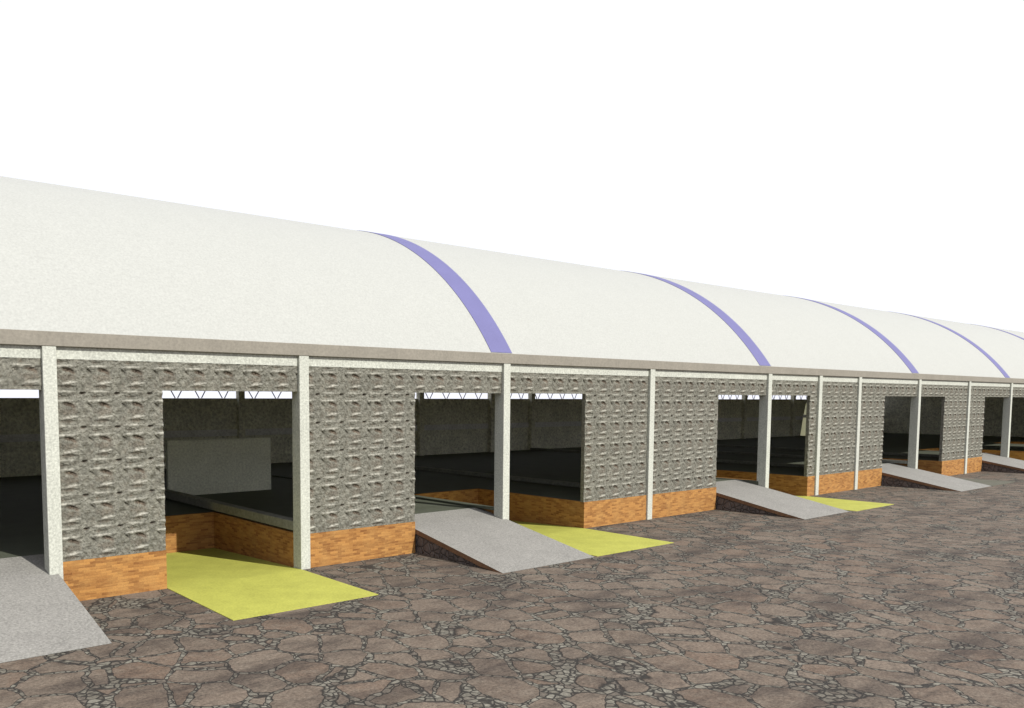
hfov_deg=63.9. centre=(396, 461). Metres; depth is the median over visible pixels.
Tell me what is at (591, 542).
loading bay ramp
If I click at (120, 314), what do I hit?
market hall
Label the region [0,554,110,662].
access ramp
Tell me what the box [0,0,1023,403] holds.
sky
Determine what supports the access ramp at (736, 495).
on the ground
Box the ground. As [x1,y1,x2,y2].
[0,404,1023,707]
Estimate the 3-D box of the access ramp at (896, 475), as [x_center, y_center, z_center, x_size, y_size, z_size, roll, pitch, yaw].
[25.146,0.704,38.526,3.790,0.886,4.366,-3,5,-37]
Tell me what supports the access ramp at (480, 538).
on the ground
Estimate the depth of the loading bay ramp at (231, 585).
17.54 m
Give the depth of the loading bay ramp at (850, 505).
31.49 m
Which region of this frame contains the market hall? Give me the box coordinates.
[0,176,1023,600]
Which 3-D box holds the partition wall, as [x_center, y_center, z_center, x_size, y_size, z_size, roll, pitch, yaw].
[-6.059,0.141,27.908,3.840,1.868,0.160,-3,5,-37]
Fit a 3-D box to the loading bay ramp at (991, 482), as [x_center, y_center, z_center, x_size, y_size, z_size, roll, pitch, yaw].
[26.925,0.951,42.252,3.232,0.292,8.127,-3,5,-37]
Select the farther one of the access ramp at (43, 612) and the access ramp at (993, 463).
the access ramp at (993, 463)
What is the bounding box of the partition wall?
[166,437,270,494]
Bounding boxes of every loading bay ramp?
[166,548,377,620]
[510,520,673,555]
[797,496,893,510]
[959,478,1013,485]
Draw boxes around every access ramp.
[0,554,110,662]
[414,508,593,573]
[716,479,849,519]
[881,463,989,491]
[981,453,1023,473]

